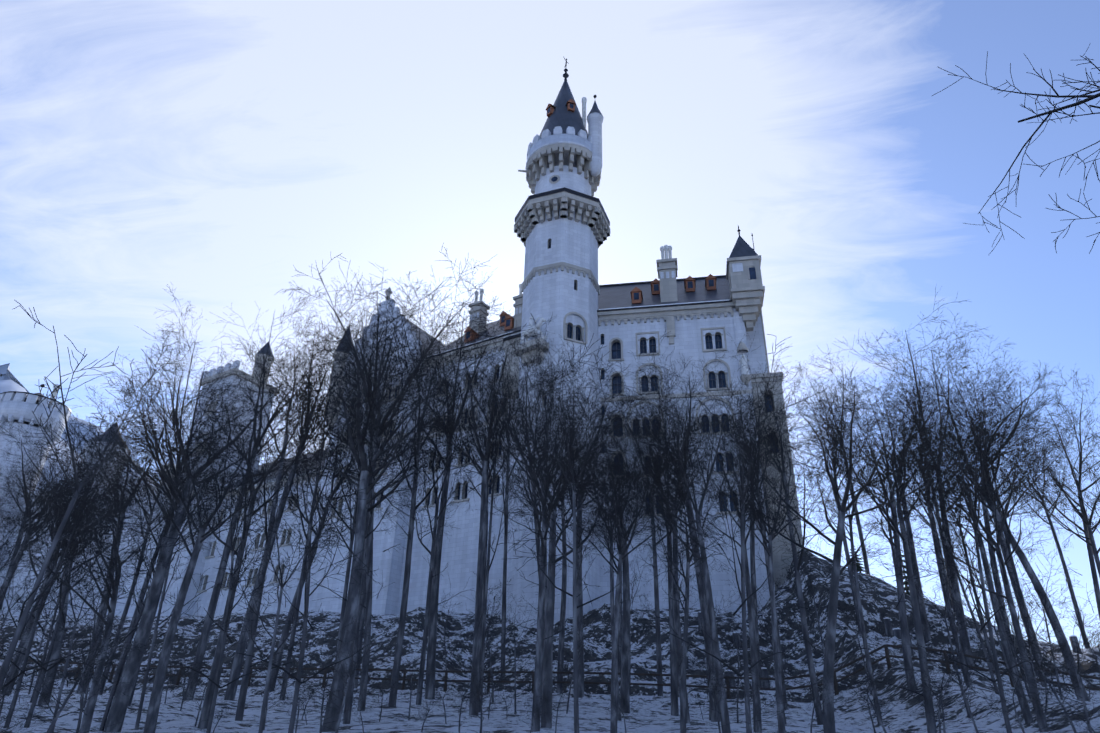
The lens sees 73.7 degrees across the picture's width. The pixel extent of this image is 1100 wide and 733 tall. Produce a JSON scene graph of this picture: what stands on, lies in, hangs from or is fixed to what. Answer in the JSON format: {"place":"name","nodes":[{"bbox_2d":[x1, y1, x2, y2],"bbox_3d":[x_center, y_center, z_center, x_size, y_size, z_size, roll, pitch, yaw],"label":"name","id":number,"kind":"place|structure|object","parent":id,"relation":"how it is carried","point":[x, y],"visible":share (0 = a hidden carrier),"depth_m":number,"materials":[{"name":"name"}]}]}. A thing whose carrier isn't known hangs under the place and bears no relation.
{"place":"outdoors","nodes":[
{"label":"outdoors","id":0,"kind":"place"},
{"bbox_2d":[0,363,155,494],"bbox_3d":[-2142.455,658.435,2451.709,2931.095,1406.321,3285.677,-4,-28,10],"label":"roof","id":1,"kind":"structure","parent":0,"point":[9,381],"depth_m":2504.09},
{"bbox_2d":[0,548,1099,732],"bbox_3d":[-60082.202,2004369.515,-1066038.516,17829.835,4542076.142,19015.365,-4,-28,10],"label":"hill","id":2,"kind":"structure","parent":0,"point":[879,599],"depth_m":41.05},
{"bbox_2d":[0,446,109,608],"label":"beech tree","id":3,"kind":"object","parent":2,"relation":"on","point":[5,585],"visible":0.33,"depth_m":27.96,"materials":[{"name":"brown plant"}]},
{"bbox_2d":[0,421,124,728],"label":"beech tree","id":4,"kind":"object","parent":2,"relation":"on","point":[26,658],"visible":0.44,"depth_m":17.98,"materials":[{"name":"black plant"}]},
{"bbox_2d":[0,477,127,671],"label":"beech tree","id":5,"kind":"object","parent":2,"relation":"on","point":[33,609],"visible":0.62,"depth_m":15.94,"materials":[{"name":"black plant"}]},
{"bbox_2d":[0,419,139,694],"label":"beech tree","id":6,"kind":"object","parent":2,"relation":"on","point":[11,669],"visible":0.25,"depth_m":33.77,"materials":[{"name":"black plant"}]},
{"bbox_2d":[5,611,135,732],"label":"beech tree","id":7,"kind":"object","parent":2,"relation":"on","point":[81,675],"visible":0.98,"depth_m":11.09,"materials":[{"name":"black plant"}]},
{"bbox_2d":[0,412,149,727],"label":"beech tree","id":8,"kind":"object","parent":2,"relation":"on","point":[44,671],"visible":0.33,"depth_m":18.11,"materials":[{"name":"black plant"}]},
{"bbox_2d":[29,622,125,732],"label":"beech tree","id":9,"kind":"object","parent":2,"relation":"on","point":[81,708],"visible":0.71,"depth_m":12.54,"materials":[{"name":"black plant"}]},
{"bbox_2d":[5,414,153,694],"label":"beech tree","id":10,"kind":"object","parent":2,"relation":"on","point":[21,659],"visible":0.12,"depth_m":33.67,"materials":[{"name":"black plant"}]},
{"bbox_2d":[15,535,154,732],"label":"beech tree","id":11,"kind":"object","parent":2,"relation":"on","point":[64,677],"visible":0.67,"depth_m":15.28,"materials":[{"name":"black plant"}]},
{"bbox_2d":[0,384,175,615],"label":"gatehouse towers","id":12,"kind":"structure","parent":2,"relation":"on","point":[17,406],"depth_m":100.10,"materials":[{"name":"stone"}]},
{"bbox_2d":[0,300,183,691],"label":"beech tree","id":13,"kind":"object","parent":2,"relation":"on","point":[31,601],"visible":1,"depth_m":11.84,"materials":[{"name":"brown plant"}]},
{"bbox_2d":[0,409,185,704],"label":"beech tree","id":14,"kind":"object","parent":2,"relation":"on","point":[56,651],"visible":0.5,"depth_m":23.96,"materials":[{"name":"black plant"}]},
{"bbox_2d":[36,408,173,693],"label":"beech tree","id":15,"kind":"object","parent":2,"relation":"on","point":[98,624],"visible":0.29,"depth_m":37.80,"materials":[{"name":"brown plant"}]},
{"bbox_2d":[0,432,219,732],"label":"beech tree","id":16,"kind":"object","parent":2,"relation":"on","point":[85,726],"visible":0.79,"depth_m":14.36,"materials":[{"name":"black plant"}]},
{"bbox_2d":[71,440,232,730],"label":"beech tree","id":17,"kind":"object","parent":2,"relation":"on","point":[109,703],"visible":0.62,"depth_m":18.36,"materials":[{"name":"black plant"}]},
{"bbox_2d":[94,394,213,694],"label":"beech tree","id":18,"kind":"object","parent":2,"relation":"on","point":[126,609],"visible":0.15,"depth_m":40.11,"materials":[{"name":"brown plant"}]},
{"bbox_2d":[34,326,301,731],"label":"beech tree","id":19,"kind":"object","parent":2,"relation":"on","point":[118,710],"visible":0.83,"depth_m":18.70,"materials":[{"name":"brown plant"}]},
{"bbox_2d":[85,285,275,705],"bbox_3d":[-14.130,4.564,26.948,4.808,15.800,8.069,-12,-31,23],"label":"beech tree","id":20,"kind":"object","parent":2,"relation":"on","point":[179,460],"visible":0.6,"depth_m":27.24,"materials":[{"name":"brown plant"}]},
{"bbox_2d":[110,380,250,694],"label":"beech tree","id":21,"kind":"object","parent":2,"relation":"on","point":[136,613],"visible":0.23,"depth_m":44.18,"materials":[{"name":"brown plant"}]},
{"bbox_2d":[124,424,244,729],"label":"beech tree","id":22,"kind":"object","parent":2,"relation":"on","point":[163,592],"visible":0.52,"depth_m":21.55,"materials":[{"name":"black plant"}]},
{"bbox_2d":[143,375,273,615],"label":"square tower","id":23,"kind":"structure","parent":2,"relation":"on","point":[192,589],"depth_m":93.41,"materials":[{"name":"stone"}]},
{"bbox_2d":[117,389,313,732],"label":"beech tree","id":24,"kind":"object","parent":2,"relation":"on","point":[154,704],"visible":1,"depth_m":15.75,"materials":[{"name":"black plant"}]},
{"bbox_2d":[156,439,297,732],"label":"beech tree","id":25,"kind":"object","parent":2,"relation":"on","point":[212,711],"visible":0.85,"depth_m":18.00,"materials":[{"name":"black plant"}]},
{"bbox_2d":[192,470,322,615],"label":"castle wall","id":26,"kind":"structure","parent":2,"relation":"on","point":[203,601],"depth_m":86.98,"materials":[{"name":"stone"}]},
{"bbox_2d":[162,341,364,728],"bbox_3d":[-9.465,4.928,23.075,6.822,12.975,6.134,16,-31,-25],"label":"beech tree","id":27,"kind":"object","parent":2,"relation":"on","point":[206,709],"visible":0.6,"depth_m":23.05,"materials":[{"name":"brown plant"}]},
{"bbox_2d":[166,289,360,700],"bbox_3d":[-14.838,5.348,36.088,10.205,22.247,7.078,3,-28,-2],"label":"beech tree","id":28,"kind":"object","parent":2,"relation":"on","point":[204,637],"visible":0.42,"depth_m":35.95,"materials":[{"name":"brown plant"}]},
{"bbox_2d":[198,463,356,732],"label":"beech tree","id":29,"kind":"object","parent":2,"relation":"on","point":[270,667],"visible":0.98,"depth_m":13.41,"materials":[{"name":"black plant"}]},
{"bbox_2d":[220,307,371,720],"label":"beech tree","id":30,"kind":"object","parent":2,"relation":"on","point":[243,692],"visible":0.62,"depth_m":26.68,"materials":[{"name":"brown plant"}]},
{"bbox_2d":[224,307,372,700],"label":"beech tree","id":31,"kind":"object","parent":2,"relation":"on","point":[230,693],"visible":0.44,"depth_m":34.59,"materials":[{"name":"brown plant"}]},
{"bbox_2d":[223,400,378,732],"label":"beech tree","id":32,"kind":"object","parent":2,"relation":"on","point":[307,595],"visible":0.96,"depth_m":14.39,"materials":[{"name":"black plant"}]},
{"bbox_2d":[256,327,380,700],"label":"beech tree","id":33,"kind":"object","parent":2,"relation":"on","point":[292,637],"visible":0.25,"depth_m":36.53,"materials":[{"name":"brown plant"}]},
{"bbox_2d":[244,383,410,691],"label":"beech tree","id":34,"kind":"object","parent":2,"relation":"on","point":[285,633],"visible":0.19,"depth_m":44.60,"materials":[{"name":"brown plant"}]},
{"bbox_2d":[293,619,396,732],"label":"beech tree","id":35,"kind":"object","parent":2,"relation":"on","point":[343,702],"visible":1,"depth_m":13.23,"materials":[{"name":"black plant"}]},
{"bbox_2d":[272,405,428,723],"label":"beech tree","id":36,"kind":"object","parent":2,"relation":"on","point":[347,716],"visible":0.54,"depth_m":24.18,"materials":[{"name":"black plant"}]},
{"bbox_2d":[192,284,522,592],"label":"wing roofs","id":37,"kind":"structure","parent":2,"relation":"on","point":[481,309],"depth_m":85.82,"materials":[{"name":"stone"}]},
{"bbox_2d":[299,359,424,614],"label":"wall","id":38,"kind":"structure","parent":2,"relation":"on","point":[387,564],"depth_m":73.96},
{"bbox_2d":[276,277,456,710],"bbox_3d":[-8.357,5.221,32.815,7.028,20.241,8.166,-5,-29,13],"label":"beech tree","id":39,"kind":"object","parent":2,"relation":"on","point":[366,657],"visible":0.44,"depth_m":33.51,"materials":[{"name":"brown plant"}]},
{"bbox_2d":[319,344,417,675],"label":"beech tree","id":40,"kind":"object","parent":2,"relation":"on","point":[345,588],"visible":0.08,"depth_m":42.99,"materials":[{"name":"brown plant"}]},
{"bbox_2d":[265,307,495,731],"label":"beech tree","id":41,"kind":"object","parent":2,"relation":"on","point":[352,610],"visible":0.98,"depth_m":21.41,"materials":[{"name":"brown plant"}]},
{"bbox_2d":[326,272,434,687],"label":"beech tree","id":42,"kind":"object","parent":2,"relation":"on","point":[362,600],"visible":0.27,"depth_m":49.02,"materials":[{"name":"brown plant"}]},
{"bbox_2d":[277,243,540,657],"bbox_3d":[-5.699,3.843,25.249,10.761,16.557,9.260,-10,-30,21],"label":"beech tree","id":43,"kind":"object","parent":2,"relation":"on","point":[380,366],"visible":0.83,"depth_m":26.16,"materials":[{"name":"brown plant"}]},
{"bbox_2d":[369,265,505,707],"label":"beech tree","id":44,"kind":"object","parent":2,"relation":"on","point":[399,646],"visible":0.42,"depth_m":34.86,"materials":[{"name":"brown plant"}]},
{"bbox_2d":[383,365,507,704],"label":"beech tree","id":45,"kind":"object","parent":2,"relation":"on","point":[426,621],"visible":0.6,"depth_m":34.37,"materials":[{"name":"brown plant"}]},
{"bbox_2d":[376,260,518,699],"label":"beech tree","id":46,"kind":"object","parent":2,"relation":"on","point":[431,651],"visible":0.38,"depth_m":41.34,"materials":[{"name":"brown plant"}]},
{"bbox_2d":[396,346,517,613],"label":"castle wall","id":47,"kind":"structure","parent":2,"relation":"on","point":[459,554],"depth_m":70.10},
{"bbox_2d":[415,292,546,715],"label":"beech tree","id":48,"kind":"object","parent":2,"relation":"on","point":[476,653],"visible":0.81,"depth_m":31.35,"materials":[{"name":"brown plant"}]},
{"bbox_2d":[460,378,531,712],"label":"beech tree","id":49,"kind":"object","parent":2,"relation":"on","point":[482,667],"visible":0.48,"depth_m":31.56,"materials":[{"name":"brown plant"}]},
{"bbox_2d":[465,339,549,679],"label":"beech tree","id":50,"kind":"object","parent":2,"relation":"on","point":[503,639],"visible":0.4,"depth_m":45.81,"materials":[{"name":"brown plant"}]},
{"bbox_2d":[476,332,602,704],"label":"beech tree","id":51,"kind":"object","parent":2,"relation":"on","point":[529,410],"visible":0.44,"depth_m":29.34,"materials":[{"name":"brown plant"}]},
{"bbox_2d":[472,338,607,610],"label":"beech tree","id":52,"kind":"object","parent":2,"relation":"on","point":[538,547],"visible":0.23,"depth_m":40.07,"materials":[{"name":"brown plant"}]},
{"bbox_2d":[455,313,634,731],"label":"beech tree","id":53,"kind":"object","parent":2,"relation":"on","point":[537,690],"visible":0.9,"depth_m":19.98,"materials":[{"name":"brown plant"}]},
{"bbox_2d":[428,330,670,727],"bbox_3d":[-0.100,4.584,21.632,8.125,12.199,7.306,-1,-28,6],"label":"beech tree","id":54,"kind":"object","parent":2,"relation":"on","point":[548,649],"visible":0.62,"depth_m":22.00,"materials":[{"name":"brown plant"}]},
{"bbox_2d":[0,644,1099,698],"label":"path railing","id":55,"kind":"object","parent":2,"relation":"on","point":[884,646],"visible":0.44,"depth_m":36.01,"materials":[{"name":"brown wood"}]},
{"bbox_2d":[506,208,599,631],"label":"tower shaft","id":56,"kind":"object","parent":2,"relation":"on","point":[559,294],"visible":0.5,"depth_m":68.89,"materials":[{"name":"stone"}]},
{"bbox_2d":[512,56,609,365],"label":"castle tower","id":57,"kind":"structure","parent":56,"relation":"on","point":[563,164],"depth_m":79.00,"materials":[{"name":"stone"}]},
{"bbox_2d":[469,323,640,732],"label":"beech tree","id":58,"kind":"object","parent":2,"relation":"on","point":[575,666],"visible":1,"depth_m":16.10,"materials":[{"name":"brown plant"}]},
{"bbox_2d":[492,382,624,692],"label":"beech tree","id":59,"kind":"object","parent":2,"relation":"on","point":[559,689],"visible":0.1,"depth_m":40.60,"materials":[{"name":"brown plant"}]},
{"bbox_2d":[520,370,659,697],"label":"beech tree","id":60,"kind":"object","parent":2,"relation":"on","point":[581,658],"visible":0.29,"depth_m":38.74,"materials":[{"name":"brown plant"}]},
{"bbox_2d":[523,384,694,712],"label":"beech tree","id":61,"kind":"object","parent":2,"relation":"on","point":[625,668],"visible":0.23,"depth_m":31.79,"materials":[{"name":"brown plant"}]},
{"bbox_2d":[572,430,658,720],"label":"beech tree","id":62,"kind":"object","parent":2,"relation":"on","point":[619,718],"visible":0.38,"depth_m":28.88,"materials":[{"name":"brown plant"}]},
{"bbox_2d":[559,454,701,732],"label":"beech tree","id":63,"kind":"object","parent":2,"relation":"on","point":[613,718],"visible":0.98,"depth_m":18.43,"materials":[{"name":"brown plant"}]},
{"bbox_2d":[585,348,720,695],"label":"beech tree","id":64,"kind":"object","parent":2,"relation":"on","point":[658,648],"visible":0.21,"depth_m":40.22,"materials":[{"name":"brown plant"}]},
{"bbox_2d":[582,331,733,715],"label":"beech tree","id":65,"kind":"object","parent":2,"relation":"on","point":[674,689],"visible":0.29,"depth_m":32.48,"materials":[{"name":"brown plant"}]},
{"bbox_2d":[602,345,722,721],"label":"beech tree","id":66,"kind":"object","parent":2,"relation":"on","point":[704,610],"visible":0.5,"depth_m":29.97,"materials":[{"name":"brown plant"}]},
{"bbox_2d":[605,359,729,723],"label":"beech tree","id":67,"kind":"object","parent":2,"relation":"on","point":[677,627],"visible":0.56,"depth_m":28.97,"materials":[{"name":"brown plant"}]},
{"bbox_2d":[622,463,746,732],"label":"beech tree","id":68,"kind":"object","parent":2,"relation":"on","point":[689,558],"visible":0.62,"depth_m":20.95,"materials":[{"name":"brown plant"}]},
{"bbox_2d":[597,226,784,605],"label":"building","id":69,"kind":"structure","parent":2,"relation":"on","point":[739,287],"depth_m":72.23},
{"bbox_2d":[589,372,809,732],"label":"beech tree","id":70,"kind":"object","parent":2,"relation":"on","point":[724,714],"visible":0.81,"depth_m":20.73,"materials":[{"name":"brown plant"}]},
{"bbox_2d":[663,334,825,732],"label":"beech tree","id":71,"kind":"object","parent":2,"relation":"on","point":[743,604],"visible":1,"depth_m":15.27,"materials":[{"name":"brown plant"}]},
{"bbox_2d":[685,371,808,732],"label":"beech tree","id":72,"kind":"object","parent":2,"relation":"on","point":[757,726],"visible":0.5,"depth_m":22.11,"materials":[{"name":"brown plant"}]},
{"bbox_2d":[705,366,791,687],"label":"beech tree","id":73,"kind":"object","parent":2,"relation":"on","point":[752,544],"visible":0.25,"depth_m":41.49,"materials":[{"name":"brown plant"}]},
{"bbox_2d":[687,333,833,709],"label":"beech tree","id":74,"kind":"object","parent":2,"relation":"on","point":[779,643],"visible":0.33,"depth_m":36.34,"materials":[{"name":"brown plant"}]},
{"bbox_2d":[700,420,840,732],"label":"beech tree","id":75,"kind":"object","parent":2,"relation":"on","point":[778,688],"visible":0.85,"depth_m":19.00,"materials":[{"name":"brown plant"}]},
{"bbox_2d":[751,381,802,589],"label":"castle wall","id":76,"kind":"structure","parent":2,"relation":"on","point":[778,562],"depth_m":64.42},
{"bbox_2d":[716,356,860,724],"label":"beech tree","id":77,"kind":"object","parent":2,"relation":"on","point":[812,674],"visible":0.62,"depth_m":28.24,"materials":[{"name":"brown plant"}]},
{"bbox_2d":[786,360,876,634],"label":"beech tree","id":78,"kind":"object","parent":2,"relation":"on","point":[851,577],"visible":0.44,"depth_m":49.12,"materials":[{"name":"black plant"}]},
{"bbox_2d":[797,345,869,573],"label":"beech tree","id":79,"kind":"object","parent":2,"relation":"on","point":[861,538],"visible":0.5,"depth_m":69.39,"materials":[{"name":"black plant"}]},
{"bbox_2d":[791,408,888,725],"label":"beech tree","id":80,"kind":"object","parent":2,"relation":"on","point":[867,657],"visible":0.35,"depth_m":27.11,"materials":[{"name":"brown plant"}]},
{"bbox_2d":[617,611,1081,687],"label":"tree stumps","id":81,"kind":"object","parent":2,"relation":"on","point":[889,631],"visible":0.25,"depth_m":45.06,"materials":[{"name":"brown wood"}]},
{"bbox_2d":[677,362,1028,732],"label":"beech tree","id":82,"kind":"object","parent":2,"relation":"on","point":[828,709],"visible":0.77,"depth_m":21.64,"materials":[{"name":"brown plant"}]},
{"bbox_2d":[804,373,963,694],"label":"beech tree","id":83,"kind":"object","parent":2,"relation":"on","point":[906,648],"visible":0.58,"depth_m":32.28,"materials":[{"name":"brown plant"}]},
{"bbox_2d":[790,389,978,732],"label":"beech tree","id":84,"kind":"object","parent":2,"relation":"on","point":[931,725],"visible":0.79,"depth_m":22.10,"materials":[{"name":"brown plant"}]},
{"bbox_2d":[821,370,966,641],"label":"beech tree","id":85,"kind":"object","parent":2,"relation":"on","point":[926,633],"visible":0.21,"depth_m":48.25,"materials":[{"name":"black plant"}]},
{"bbox_2d":[869,328,954,611],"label":"beech tree","id":86,"kind":"object","parent":2,"relation":"on","point":[900,383],"visible":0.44,"depth_m":59.08,"materials":[{"name":"black plant"}]},
{"bbox_2d":[866,376,982,687],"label":"beech tree","id":87,"kind":"object","parent":2,"relation":"on","point":[961,657],"visible":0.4,"depth_m":32.10,"materials":[{"name":"brown plant"}]},
{"bbox_2d":[820,288,1047,669],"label":"beech tree","id":88,"kind":"object","parent":2,"relation":"on","point":[956,598],"visible":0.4,"depth_m":45.23,"materials":[{"name":"black plant"}]},
{"bbox_2d":[884,550,992,718],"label":"beech tree","id":89,"kind":"object","parent":2,"relation":"on","point":[951,645],"visible":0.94,"depth_m":22.51,"materials":[{"name":"brown plant"}]},
{"bbox_2d":[884,450,1015,693],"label":"beech tree","id":90,"kind":"object","parent":2,"relation":"on","point":[983,648],"visible":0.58,"depth_m":24.83,"materials":[{"name":"brown plant"}]},
{"bbox_2d":[895,389,1046,732],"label":"beech tree","id":91,"kind":"object","parent":2,"relation":"on","point":[995,659],"visible":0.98,"depth_m":16.71,"materials":[{"name":"brown plant"}]},
{"bbox_2d":[851,318,1092,672],"bbox_3d":[21.910,6.954,36.592,11.144,18.783,6.641,-6,-29,14],"label":"beech tree","id":92,"kind":"object","parent":2,"relation":"on","point":[999,590],"visible":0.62,"depth_m":37.67,"materials":[{"name":"black plant"}]},
{"bbox_2d":[895,373,1050,723],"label":"beech tree","id":93,"kind":"object","parent":2,"relation":"on","point":[1028,718],"visible":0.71,"depth_m":19.92,"materials":[{"name":"brown plant"}]},
{"bbox_2d":[881,376,1088,699],"bbox_3d":[19.590,7.334,33.097,7.798,15.971,9.314,-7,-29,16],"label":"beech tree","id":94,"kind":"object","parent":2,"relation":"on","point":[1029,571],"visible":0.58,"depth_m":32.27,"materials":[{"name":"brown plant"}]},
{"bbox_2d":[875,409,1097,732],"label":"beech tree","id":95,"kind":"object","parent":2,"relation":"on","point":[1012,609],"visible":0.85,"depth_m":17.24,"materials":[{"name":"brown plant"}]},
{"bbox_2d":[891,328,1088,661],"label":"beech tree","id":96,"kind":"object","parent":2,"relation":"on","point":[1004,542],"visible":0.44,"depth_m":45.70,"materials":[{"name":"black plant"}]},
{"bbox_2d":[930,371,1053,686],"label":"beech tree","id":97,"kind":"object","parent":2,"relation":"on","point":[1013,568],"visible":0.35,"depth_m":38.95,"materials":[{"name":"brown plant"}]},
{"bbox_2d":[966,601,1099,732],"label":"beech tree","id":98,"kind":"object","parent":2,"relation":"on","point":[1079,683],"visible":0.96,"depth_m":10.95,"materials":[{"name":"brown plant"}]},
{"bbox_2d":[987,527,1082,699],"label":"beech tree","id":99,"kind":"object","parent":2,"relation":"on","point":[1045,620],"visible":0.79,"depth_m":27.43,"materials":[{"name":"brown plant"}]},
{"bbox_2d":[990,398,1089,648],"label":"beech tree","id":100,"kind":"object","parent":2,"relation":"on","point":[1072,594],"visible":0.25,"depth_m":57.14,"materials":[{"name":"brown plant"}]},
{"bbox_2d":[988,364,1099,627],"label":"beech tree","id":101,"kind":"object","parent":2,"relation":"on","point":[1093,571],"visible":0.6,"depth_m":39.47,"materials":[{"name":"black plant"}]},
{"bbox_2d":[1008,412,1099,576],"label":"beech tree","id":102,"kind":"object","parent":2,"relation":"on","point":[1092,544],"visible":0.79,"depth_m":37.51,"materials":[{"name":"black plant"}]},
{"bbox_2d":[0,0,1099,648],"label":"sky","id":103,"kind":"structure","parent":0,"point":[206,151],"materials":[{"name":"blue"}]},
{"bbox_2d":[598,308,763,610],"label":"palas","id":104,"kind":"structure","parent":0,"point":[687,344],"depth_m":67.94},
{"bbox_2d":[932,44,1099,253],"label":"overhanging branches","id":105,"kind":"object","parent":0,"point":[1079,102],"visible":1,"depth_m":6.42,"materials":[{"name":"black plant"}]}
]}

